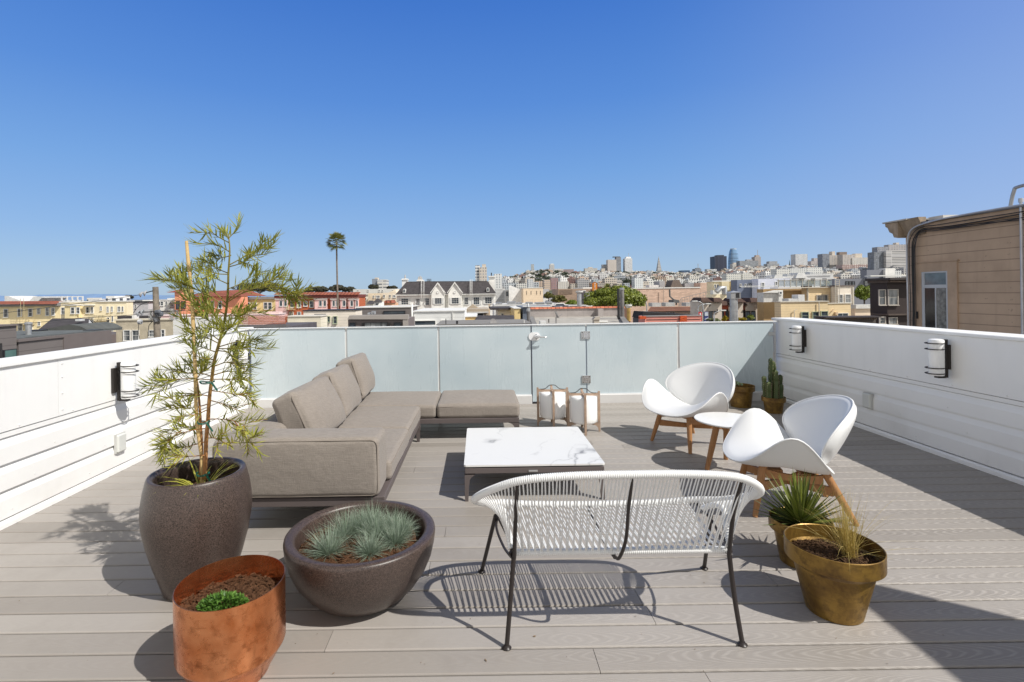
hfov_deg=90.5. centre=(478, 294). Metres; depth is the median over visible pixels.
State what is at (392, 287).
cypress
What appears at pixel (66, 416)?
parapet wall
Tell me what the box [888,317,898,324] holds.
window
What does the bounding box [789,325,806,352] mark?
wall lamp
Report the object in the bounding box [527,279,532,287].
apartment block
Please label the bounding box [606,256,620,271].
apartment tower
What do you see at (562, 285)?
apartment block
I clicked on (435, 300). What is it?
window
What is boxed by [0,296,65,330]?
yellow apartments
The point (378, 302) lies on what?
pavilion house
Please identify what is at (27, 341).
grey house
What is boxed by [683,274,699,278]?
hill house
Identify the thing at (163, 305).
white house
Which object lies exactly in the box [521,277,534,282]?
hill house
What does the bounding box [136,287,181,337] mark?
utility pole
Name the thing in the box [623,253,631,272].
apartment tower
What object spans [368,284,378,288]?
cypress
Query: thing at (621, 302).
flue pipe
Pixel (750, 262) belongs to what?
hotel block
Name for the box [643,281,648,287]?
hill house
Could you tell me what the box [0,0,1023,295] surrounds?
sky
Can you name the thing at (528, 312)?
flue pipe
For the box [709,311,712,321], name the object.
window
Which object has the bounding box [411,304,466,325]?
white siding house
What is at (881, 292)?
window
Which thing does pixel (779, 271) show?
apartment block
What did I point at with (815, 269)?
apartment block
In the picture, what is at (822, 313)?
window
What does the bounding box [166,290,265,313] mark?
coral building
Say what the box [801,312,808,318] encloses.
window
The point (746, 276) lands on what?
apartment block
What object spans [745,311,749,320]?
window
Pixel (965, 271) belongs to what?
tan house
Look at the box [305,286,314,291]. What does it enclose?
cypress
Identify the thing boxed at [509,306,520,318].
mustard house
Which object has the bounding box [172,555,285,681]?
copper planter
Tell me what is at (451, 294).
slate roof building
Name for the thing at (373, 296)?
tan flat house
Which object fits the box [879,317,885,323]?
window
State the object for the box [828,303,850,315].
yellow lower house
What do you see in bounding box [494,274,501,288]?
hotel
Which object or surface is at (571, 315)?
tar roof house
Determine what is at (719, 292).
roof duct
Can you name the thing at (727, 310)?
window
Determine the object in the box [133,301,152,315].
grey house
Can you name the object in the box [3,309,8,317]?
window
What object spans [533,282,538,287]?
hill house
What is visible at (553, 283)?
apartment block
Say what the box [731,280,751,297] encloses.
blue grey flat house
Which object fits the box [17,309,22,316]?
window
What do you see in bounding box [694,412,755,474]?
side table
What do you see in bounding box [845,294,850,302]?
window
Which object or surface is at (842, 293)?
cream side house
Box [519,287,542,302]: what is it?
beige slot building
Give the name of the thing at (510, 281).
hill house
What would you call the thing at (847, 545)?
feather grass
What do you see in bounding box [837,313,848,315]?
window
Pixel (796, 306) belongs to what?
yellow clapboard house
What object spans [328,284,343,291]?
cypress
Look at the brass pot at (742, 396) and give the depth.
6.30 m
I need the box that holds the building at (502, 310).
[489,306,510,314]
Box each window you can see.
[2,349,16,357]
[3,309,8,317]
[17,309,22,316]
[18,324,22,330]
[27,308,32,316]
[45,308,49,315]
[50,307,54,315]
[70,307,74,313]
[85,307,89,313]
[123,330,130,340]
[131,330,139,340]
[148,330,153,337]
[161,329,164,336]
[263,302,267,309]
[309,301,313,307]
[333,316,337,323]
[349,322,355,326]
[364,322,387,326]
[383,311,404,313]
[394,322,401,325]
[399,298,410,304]
[415,298,420,305]
[415,320,435,325]
[424,298,429,304]
[433,298,443,303]
[449,297,460,303]
[463,297,469,304]
[472,297,480,304]
[483,297,493,303]
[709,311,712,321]
[725,309,728,319]
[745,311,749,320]
[751,311,755,320]
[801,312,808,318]
[812,311,818,318]
[816,295,827,300]
[820,311,827,315]
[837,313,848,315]
[838,294,842,302]
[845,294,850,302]
[878,289,886,305]
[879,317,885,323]
[887,289,899,305]
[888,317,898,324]
[921,271,947,328]
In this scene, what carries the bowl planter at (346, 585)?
on the floor
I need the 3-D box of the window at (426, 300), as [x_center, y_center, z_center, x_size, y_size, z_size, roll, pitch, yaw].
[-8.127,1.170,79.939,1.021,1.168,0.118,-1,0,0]
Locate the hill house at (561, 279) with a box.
[558,276,566,281]
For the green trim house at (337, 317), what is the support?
on the ground
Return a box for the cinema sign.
[592,282,597,290]
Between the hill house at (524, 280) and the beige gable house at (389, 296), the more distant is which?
the hill house at (524, 280)
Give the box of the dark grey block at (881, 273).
[828,268,905,303]
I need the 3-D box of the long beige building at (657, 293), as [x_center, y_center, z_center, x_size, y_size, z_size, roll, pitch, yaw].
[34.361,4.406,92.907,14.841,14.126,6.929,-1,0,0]
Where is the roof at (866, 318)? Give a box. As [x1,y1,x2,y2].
[814,315,880,323]
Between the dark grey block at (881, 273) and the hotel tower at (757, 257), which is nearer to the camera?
the dark grey block at (881, 273)
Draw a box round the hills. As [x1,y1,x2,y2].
[0,294,273,300]
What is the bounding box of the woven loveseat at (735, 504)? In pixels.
[471,470,764,650]
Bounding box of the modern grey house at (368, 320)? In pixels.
[348,311,414,327]
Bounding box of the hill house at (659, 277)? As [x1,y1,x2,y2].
[655,275,665,284]
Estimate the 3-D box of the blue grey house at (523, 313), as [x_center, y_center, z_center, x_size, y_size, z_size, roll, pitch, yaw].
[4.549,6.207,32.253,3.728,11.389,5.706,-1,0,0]
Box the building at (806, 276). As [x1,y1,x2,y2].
[789,272,832,288]
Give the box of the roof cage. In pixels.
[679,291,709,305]
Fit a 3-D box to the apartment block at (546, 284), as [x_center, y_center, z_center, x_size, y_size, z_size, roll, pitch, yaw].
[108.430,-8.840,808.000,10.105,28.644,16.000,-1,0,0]
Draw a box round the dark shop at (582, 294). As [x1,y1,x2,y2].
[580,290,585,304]
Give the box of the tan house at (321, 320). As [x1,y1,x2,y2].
[287,315,327,328]
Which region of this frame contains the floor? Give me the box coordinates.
[0,401,1023,681]
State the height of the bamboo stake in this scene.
1.298 m
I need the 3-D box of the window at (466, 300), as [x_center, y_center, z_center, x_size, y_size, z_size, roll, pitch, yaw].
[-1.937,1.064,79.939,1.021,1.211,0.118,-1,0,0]
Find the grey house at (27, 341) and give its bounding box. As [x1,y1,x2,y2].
[0,322,121,357]
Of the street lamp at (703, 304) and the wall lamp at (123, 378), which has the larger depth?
the street lamp at (703, 304)
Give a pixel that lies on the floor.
(82, 599)
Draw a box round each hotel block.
[736,259,757,266]
[764,261,778,266]
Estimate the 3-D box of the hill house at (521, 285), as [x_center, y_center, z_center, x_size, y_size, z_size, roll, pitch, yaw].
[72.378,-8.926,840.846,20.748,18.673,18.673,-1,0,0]
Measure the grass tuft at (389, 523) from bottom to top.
0.144 m
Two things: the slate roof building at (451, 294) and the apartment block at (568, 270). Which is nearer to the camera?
the slate roof building at (451, 294)
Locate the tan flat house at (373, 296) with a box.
[368,293,382,301]
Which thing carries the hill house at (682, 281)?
on the hill
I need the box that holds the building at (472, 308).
[467,304,489,314]
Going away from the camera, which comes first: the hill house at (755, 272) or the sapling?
the sapling
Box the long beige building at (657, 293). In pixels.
[624,280,706,322]
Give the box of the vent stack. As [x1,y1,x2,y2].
[726,291,740,320]
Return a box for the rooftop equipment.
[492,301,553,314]
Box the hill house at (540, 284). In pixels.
[535,281,542,287]
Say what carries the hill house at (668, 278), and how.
on the hill
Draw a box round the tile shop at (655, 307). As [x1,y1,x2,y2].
[647,302,689,313]
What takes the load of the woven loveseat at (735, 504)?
on the floor
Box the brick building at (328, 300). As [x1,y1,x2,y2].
[274,292,365,321]
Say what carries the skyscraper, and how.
on the hill
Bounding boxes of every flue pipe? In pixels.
[526,303,529,321]
[575,291,582,306]
[617,288,619,318]
[620,288,623,316]
[625,304,631,320]
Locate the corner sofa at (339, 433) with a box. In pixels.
[212,352,519,506]
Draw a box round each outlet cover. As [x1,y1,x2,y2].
[114,431,125,453]
[862,392,872,408]
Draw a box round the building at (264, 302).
[248,297,275,311]
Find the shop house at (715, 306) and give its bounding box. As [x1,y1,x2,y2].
[706,297,724,321]
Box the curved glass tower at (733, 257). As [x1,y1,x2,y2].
[728,248,738,268]
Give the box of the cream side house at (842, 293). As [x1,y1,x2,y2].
[829,279,854,303]
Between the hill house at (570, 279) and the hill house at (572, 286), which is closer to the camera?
the hill house at (572, 286)
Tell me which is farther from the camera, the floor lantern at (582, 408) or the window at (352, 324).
the window at (352, 324)
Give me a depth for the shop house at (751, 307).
43.27 m
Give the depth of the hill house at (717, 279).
843.90 m
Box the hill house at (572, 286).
[569,284,576,288]
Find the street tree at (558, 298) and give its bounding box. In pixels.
[551,295,566,302]
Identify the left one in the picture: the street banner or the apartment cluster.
the street banner
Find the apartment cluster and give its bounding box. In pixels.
[817,251,846,267]
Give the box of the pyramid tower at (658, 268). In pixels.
[656,257,661,271]
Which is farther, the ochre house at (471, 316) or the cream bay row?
the cream bay row
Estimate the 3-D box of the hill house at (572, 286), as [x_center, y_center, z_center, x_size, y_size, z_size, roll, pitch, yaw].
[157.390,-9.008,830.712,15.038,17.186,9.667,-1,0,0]
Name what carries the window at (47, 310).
in the yellow apartments at (11, 304)
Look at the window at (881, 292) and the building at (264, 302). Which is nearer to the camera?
the window at (881, 292)
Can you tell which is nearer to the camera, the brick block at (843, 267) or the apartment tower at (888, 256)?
the apartment tower at (888, 256)
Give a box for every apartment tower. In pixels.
[475,264,486,280]
[600,264,606,271]
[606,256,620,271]
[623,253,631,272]
[791,254,807,265]
[868,243,905,269]
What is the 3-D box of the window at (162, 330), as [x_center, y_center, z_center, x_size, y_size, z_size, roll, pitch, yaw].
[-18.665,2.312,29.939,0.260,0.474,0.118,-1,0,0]
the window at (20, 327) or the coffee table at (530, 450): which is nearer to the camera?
the coffee table at (530, 450)
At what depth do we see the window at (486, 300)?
79.94 m
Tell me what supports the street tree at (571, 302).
on the ground
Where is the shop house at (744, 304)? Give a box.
[743,302,746,317]
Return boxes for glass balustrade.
[249,321,777,407]
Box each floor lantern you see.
[537,385,567,426]
[567,388,600,435]
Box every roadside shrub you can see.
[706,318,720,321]
[747,315,754,320]
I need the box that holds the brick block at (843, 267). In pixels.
[836,264,867,269]
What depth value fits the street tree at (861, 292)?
45.72 m
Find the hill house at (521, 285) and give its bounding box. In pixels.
[516,283,526,288]
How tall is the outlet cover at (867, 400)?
0.158 m
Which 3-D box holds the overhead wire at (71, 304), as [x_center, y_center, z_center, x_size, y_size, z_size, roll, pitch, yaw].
[-18.267,0.519,21.446,10.328,0.896,0.134,-1,0,17]
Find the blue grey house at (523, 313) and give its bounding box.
[516,303,585,319]
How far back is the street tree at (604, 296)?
40.87 m
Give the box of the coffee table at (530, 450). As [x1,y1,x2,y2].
[464,427,604,501]
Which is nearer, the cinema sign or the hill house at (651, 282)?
the cinema sign
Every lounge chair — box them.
[642,362,734,453]
[722,395,857,526]
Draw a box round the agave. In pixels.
[752,467,857,535]
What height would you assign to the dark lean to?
10.683 m
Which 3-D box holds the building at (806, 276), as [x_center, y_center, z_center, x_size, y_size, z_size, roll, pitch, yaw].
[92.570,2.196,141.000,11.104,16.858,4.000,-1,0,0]
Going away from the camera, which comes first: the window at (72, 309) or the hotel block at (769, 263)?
the window at (72, 309)
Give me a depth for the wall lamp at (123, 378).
4.26 m
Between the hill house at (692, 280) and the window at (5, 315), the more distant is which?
the hill house at (692, 280)
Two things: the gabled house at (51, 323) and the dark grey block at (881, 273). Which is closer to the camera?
the gabled house at (51, 323)
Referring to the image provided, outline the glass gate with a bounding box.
[529,325,590,402]
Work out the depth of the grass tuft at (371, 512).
2.65 m
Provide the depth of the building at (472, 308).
40.00 m
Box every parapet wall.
[0,327,253,530]
[771,317,1023,485]
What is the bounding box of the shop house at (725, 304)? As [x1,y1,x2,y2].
[722,301,729,320]
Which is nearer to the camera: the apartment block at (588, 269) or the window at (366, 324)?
the window at (366, 324)
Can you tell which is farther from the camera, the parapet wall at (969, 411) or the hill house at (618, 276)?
the hill house at (618, 276)
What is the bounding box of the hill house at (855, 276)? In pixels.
[851,275,859,278]
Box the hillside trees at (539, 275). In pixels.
[503,267,842,285]
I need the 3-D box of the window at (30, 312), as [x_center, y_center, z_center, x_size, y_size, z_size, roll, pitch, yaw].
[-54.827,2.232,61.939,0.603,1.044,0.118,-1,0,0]
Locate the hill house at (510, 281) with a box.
[506,279,514,282]
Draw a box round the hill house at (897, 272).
[895,269,900,277]
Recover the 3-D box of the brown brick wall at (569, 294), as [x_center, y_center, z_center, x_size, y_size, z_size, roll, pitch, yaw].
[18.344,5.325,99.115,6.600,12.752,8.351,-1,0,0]
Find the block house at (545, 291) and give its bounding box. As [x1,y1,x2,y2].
[543,289,551,299]
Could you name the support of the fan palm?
on the ground
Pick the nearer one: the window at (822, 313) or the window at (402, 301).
the window at (822, 313)
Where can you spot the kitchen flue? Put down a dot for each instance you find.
(675, 301)
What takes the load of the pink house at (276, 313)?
on the ground
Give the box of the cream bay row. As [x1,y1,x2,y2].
[705,280,730,293]
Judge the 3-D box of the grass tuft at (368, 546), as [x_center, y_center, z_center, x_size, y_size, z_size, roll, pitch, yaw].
[-0.510,1.154,2.386,0.267,0.121,0.257,-1,0,-36]
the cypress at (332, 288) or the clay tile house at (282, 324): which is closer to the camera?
the clay tile house at (282, 324)
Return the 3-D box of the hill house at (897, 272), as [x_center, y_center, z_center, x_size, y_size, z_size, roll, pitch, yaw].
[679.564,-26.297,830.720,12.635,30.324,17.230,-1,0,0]
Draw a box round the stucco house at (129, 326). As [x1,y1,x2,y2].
[114,315,172,342]
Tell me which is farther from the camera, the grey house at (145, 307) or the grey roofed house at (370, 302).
the grey house at (145, 307)
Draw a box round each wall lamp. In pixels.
[111,361,139,400]
[233,339,249,365]
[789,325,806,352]
[924,339,950,377]
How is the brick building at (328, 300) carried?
on the ground
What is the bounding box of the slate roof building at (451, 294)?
[395,273,495,314]
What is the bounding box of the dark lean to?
[632,311,691,322]
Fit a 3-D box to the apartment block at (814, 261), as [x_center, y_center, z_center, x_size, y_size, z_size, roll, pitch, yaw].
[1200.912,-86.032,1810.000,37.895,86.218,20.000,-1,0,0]
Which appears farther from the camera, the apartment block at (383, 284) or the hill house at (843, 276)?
the hill house at (843, 276)
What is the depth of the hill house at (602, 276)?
982.61 m
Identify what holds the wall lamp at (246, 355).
attached to the parapet wall at (66, 416)
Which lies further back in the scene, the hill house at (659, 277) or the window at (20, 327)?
the hill house at (659, 277)
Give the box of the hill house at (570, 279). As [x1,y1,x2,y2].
[567,277,574,286]
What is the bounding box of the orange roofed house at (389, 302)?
[384,300,397,305]
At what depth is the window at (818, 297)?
39.97 m
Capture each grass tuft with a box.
[298,518,356,560]
[318,506,370,547]
[340,503,382,539]
[347,496,397,537]
[348,504,407,545]
[349,527,396,559]
[372,504,421,538]
[377,518,417,550]
[386,512,423,536]
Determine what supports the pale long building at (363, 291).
on the ground
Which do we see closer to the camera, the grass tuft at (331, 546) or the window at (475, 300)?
the grass tuft at (331, 546)
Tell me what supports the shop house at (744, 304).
on the ground
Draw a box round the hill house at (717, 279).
[713,277,721,280]
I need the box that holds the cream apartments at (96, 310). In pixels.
[59,296,134,331]
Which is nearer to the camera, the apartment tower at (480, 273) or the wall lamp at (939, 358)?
the wall lamp at (939, 358)
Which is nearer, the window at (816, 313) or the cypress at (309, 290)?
the window at (816, 313)
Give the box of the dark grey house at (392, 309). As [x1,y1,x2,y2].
[355,305,417,316]
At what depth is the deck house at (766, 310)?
41.00 m
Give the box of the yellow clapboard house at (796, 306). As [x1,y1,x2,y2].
[757,290,828,318]
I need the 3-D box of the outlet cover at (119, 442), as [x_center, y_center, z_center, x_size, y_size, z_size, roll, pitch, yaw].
[-3.058,1.266,4.330,0.035,0.158,0.114,-1,0,0]
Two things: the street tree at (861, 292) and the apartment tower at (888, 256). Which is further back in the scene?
the apartment tower at (888, 256)
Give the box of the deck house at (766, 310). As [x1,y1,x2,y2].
[757,279,831,358]
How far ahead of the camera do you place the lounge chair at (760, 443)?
3.37 m
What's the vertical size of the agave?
0.311 m
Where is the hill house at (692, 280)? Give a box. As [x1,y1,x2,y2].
[685,279,703,282]
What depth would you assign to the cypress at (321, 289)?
327.62 m
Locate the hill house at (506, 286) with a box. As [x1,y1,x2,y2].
[503,283,515,289]
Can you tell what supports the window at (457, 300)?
in the slate roof building at (451, 294)
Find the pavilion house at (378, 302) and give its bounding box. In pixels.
[374,298,383,305]
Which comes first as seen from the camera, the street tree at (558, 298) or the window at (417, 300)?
the street tree at (558, 298)
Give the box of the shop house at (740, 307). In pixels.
[723,298,745,322]
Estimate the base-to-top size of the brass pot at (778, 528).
0.235 m
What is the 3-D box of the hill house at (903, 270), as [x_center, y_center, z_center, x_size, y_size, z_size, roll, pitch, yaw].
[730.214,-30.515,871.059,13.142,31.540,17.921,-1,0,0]
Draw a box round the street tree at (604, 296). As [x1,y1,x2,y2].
[583,284,647,307]
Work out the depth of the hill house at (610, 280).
835.62 m
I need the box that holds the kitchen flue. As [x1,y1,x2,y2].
[668,290,678,304]
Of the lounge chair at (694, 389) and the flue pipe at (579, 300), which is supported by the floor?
the lounge chair at (694, 389)
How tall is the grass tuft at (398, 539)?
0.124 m
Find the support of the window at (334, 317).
in the green trim house at (337, 317)
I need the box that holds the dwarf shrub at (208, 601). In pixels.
[196,590,248,610]
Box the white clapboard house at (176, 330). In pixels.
[173,317,246,334]
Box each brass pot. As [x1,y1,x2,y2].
[730,383,754,407]
[761,395,785,413]
[768,507,833,567]
[784,523,886,625]
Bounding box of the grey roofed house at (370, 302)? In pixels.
[367,300,373,305]
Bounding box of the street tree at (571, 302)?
[565,300,576,304]
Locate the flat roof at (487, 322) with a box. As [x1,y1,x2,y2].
[436,319,531,393]
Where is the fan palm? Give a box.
[324,232,347,308]
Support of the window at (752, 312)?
in the shop house at (751, 307)
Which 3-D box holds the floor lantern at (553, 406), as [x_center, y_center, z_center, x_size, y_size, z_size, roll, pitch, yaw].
[0.818,1.227,5.610,0.284,0.456,0.284,-1,0,-44]
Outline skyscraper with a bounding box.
[710,255,726,270]
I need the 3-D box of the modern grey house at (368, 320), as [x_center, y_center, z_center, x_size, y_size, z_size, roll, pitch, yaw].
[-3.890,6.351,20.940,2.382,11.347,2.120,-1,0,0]
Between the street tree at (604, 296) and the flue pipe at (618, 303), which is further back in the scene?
the street tree at (604, 296)
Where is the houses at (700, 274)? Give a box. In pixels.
[488,264,867,281]
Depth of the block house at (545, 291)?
176.09 m
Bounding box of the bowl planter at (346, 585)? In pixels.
[283,500,434,616]
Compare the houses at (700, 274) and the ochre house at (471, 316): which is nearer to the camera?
the ochre house at (471, 316)
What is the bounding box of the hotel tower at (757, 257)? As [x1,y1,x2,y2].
[752,250,760,265]
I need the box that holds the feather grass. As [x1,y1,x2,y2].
[787,483,904,564]
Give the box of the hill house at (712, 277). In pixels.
[710,275,721,280]
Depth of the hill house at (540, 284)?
865.68 m
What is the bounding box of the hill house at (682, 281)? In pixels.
[674,278,685,283]
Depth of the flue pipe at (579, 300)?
26.90 m
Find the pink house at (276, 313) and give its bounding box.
[161,311,285,324]
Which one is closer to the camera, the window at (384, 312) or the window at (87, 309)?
the window at (384, 312)
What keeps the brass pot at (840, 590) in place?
on the floor
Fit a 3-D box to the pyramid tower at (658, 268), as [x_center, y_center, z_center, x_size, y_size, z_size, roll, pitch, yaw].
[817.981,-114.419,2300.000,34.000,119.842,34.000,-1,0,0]
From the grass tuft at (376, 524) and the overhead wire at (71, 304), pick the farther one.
the overhead wire at (71, 304)
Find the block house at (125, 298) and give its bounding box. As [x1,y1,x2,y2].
[106,296,129,300]
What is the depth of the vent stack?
13.91 m
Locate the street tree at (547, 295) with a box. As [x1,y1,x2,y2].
[543,291,553,300]
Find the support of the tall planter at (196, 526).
on the floor
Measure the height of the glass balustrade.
1.077 m
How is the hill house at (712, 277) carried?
on the hill
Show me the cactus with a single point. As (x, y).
(772, 387)
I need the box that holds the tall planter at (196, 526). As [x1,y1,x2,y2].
[139,457,251,600]
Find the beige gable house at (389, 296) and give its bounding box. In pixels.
[382,289,398,301]
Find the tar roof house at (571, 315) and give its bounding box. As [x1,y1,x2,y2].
[526,306,628,402]
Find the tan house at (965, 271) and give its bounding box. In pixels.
[882,184,1023,333]
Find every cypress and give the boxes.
[231,283,278,296]
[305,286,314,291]
[313,286,328,291]
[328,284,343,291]
[340,286,355,291]
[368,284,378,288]
[386,285,397,288]
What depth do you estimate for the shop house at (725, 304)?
43.97 m
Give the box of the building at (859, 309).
[851,304,869,315]
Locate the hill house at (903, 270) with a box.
[896,267,905,273]
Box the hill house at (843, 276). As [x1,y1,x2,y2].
[835,273,850,278]
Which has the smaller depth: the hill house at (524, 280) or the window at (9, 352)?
the window at (9, 352)
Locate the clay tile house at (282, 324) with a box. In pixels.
[238,315,316,329]
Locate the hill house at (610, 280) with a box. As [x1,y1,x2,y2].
[602,277,616,286]
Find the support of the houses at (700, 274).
on the hill
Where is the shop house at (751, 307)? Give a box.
[742,298,756,320]
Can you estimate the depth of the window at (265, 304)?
77.94 m
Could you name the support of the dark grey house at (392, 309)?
on the ground
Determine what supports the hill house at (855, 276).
on the hill
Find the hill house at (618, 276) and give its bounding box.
[614,274,624,278]
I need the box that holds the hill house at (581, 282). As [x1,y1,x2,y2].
[575,278,588,287]
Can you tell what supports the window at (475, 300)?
in the slate roof building at (451, 294)
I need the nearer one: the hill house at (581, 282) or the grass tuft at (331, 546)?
the grass tuft at (331, 546)
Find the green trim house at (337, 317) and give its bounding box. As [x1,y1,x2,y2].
[302,309,362,328]
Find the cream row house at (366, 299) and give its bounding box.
[365,293,367,305]
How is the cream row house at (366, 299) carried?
on the ground
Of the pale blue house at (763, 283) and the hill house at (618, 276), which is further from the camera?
the hill house at (618, 276)
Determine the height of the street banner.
10.481 m
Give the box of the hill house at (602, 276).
[599,272,606,278]
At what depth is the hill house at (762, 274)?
847.65 m
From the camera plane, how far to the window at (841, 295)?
38.95 m
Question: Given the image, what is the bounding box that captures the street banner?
[703,310,707,321]
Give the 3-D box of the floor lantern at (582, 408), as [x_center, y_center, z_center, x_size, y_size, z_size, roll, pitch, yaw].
[1.113,1.223,5.375,0.284,0.456,0.284,-1,0,-43]
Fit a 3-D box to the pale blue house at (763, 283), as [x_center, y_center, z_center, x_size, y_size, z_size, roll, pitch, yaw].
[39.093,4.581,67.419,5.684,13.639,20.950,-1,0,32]
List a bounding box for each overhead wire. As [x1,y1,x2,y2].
[4,295,136,312]
[35,314,135,322]
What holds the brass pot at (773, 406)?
on the floor
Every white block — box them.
[495,289,504,302]
[504,285,521,302]
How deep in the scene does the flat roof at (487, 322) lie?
14.60 m
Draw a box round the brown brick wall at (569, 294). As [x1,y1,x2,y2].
[552,289,589,302]
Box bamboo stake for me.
[185,241,217,482]
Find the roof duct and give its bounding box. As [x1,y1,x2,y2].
[706,286,726,299]
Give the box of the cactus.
[761,358,783,398]
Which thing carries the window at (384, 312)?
in the dark grey house at (392, 309)
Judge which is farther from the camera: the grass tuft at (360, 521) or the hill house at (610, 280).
the hill house at (610, 280)
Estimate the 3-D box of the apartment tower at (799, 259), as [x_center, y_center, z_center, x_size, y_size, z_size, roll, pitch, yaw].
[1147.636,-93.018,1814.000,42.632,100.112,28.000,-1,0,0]
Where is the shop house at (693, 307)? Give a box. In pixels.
[690,297,711,321]
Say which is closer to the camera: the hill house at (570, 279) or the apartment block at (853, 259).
the hill house at (570, 279)
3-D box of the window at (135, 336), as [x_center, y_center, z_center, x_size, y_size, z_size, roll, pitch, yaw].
[-20.292,2.438,29.939,0.450,0.663,0.118,-1,0,0]
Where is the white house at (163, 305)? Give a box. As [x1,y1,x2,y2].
[159,299,174,314]
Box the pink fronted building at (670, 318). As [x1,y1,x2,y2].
[638,315,701,367]
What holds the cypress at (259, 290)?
on the ground
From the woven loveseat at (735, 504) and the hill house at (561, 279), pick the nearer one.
the woven loveseat at (735, 504)
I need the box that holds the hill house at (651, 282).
[643,280,662,288]
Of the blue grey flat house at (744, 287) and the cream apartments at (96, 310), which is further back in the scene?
the blue grey flat house at (744, 287)
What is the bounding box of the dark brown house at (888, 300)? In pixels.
[865,277,906,325]
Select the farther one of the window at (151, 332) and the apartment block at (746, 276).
the apartment block at (746, 276)
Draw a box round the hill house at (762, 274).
[756,271,770,278]
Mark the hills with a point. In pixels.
(137, 297)
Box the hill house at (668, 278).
[663,276,673,281]
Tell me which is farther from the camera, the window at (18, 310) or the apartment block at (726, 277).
the apartment block at (726, 277)
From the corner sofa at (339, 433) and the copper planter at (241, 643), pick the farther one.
the corner sofa at (339, 433)
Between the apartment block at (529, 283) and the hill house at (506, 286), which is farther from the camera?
the hill house at (506, 286)
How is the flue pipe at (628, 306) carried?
on the tar roof house at (571, 315)
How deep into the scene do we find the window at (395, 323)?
19.97 m
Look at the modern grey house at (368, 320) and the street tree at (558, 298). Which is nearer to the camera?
the modern grey house at (368, 320)
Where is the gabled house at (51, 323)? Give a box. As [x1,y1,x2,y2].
[40,318,115,342]
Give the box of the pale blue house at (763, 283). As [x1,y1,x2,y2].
[752,278,795,297]
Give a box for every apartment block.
[372,278,388,288]
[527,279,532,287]
[543,280,550,289]
[550,278,557,289]
[554,269,573,272]
[558,281,567,288]
[584,267,596,271]
[632,278,642,287]
[722,274,740,280]
[740,273,751,279]
[771,269,789,275]
[788,268,806,272]
[807,267,821,272]
[808,258,817,265]
[837,253,867,264]
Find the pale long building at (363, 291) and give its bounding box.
[353,289,399,293]
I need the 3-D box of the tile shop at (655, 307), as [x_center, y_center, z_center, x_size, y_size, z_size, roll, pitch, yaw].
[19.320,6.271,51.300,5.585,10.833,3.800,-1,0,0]
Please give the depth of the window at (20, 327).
61.97 m
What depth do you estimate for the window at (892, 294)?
28.17 m
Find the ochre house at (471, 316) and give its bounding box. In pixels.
[465,313,513,319]
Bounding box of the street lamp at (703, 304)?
[697,303,710,314]
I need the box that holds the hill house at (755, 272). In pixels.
[749,270,762,275]
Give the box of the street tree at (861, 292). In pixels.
[854,284,869,303]
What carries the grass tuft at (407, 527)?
in the bowl planter at (346, 585)
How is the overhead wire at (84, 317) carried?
attached to the utility pole
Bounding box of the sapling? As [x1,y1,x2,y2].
[133,212,321,493]
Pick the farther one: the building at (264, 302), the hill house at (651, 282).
the hill house at (651, 282)
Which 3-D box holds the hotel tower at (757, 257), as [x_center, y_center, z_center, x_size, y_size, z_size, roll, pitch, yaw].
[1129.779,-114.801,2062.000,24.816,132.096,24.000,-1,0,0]

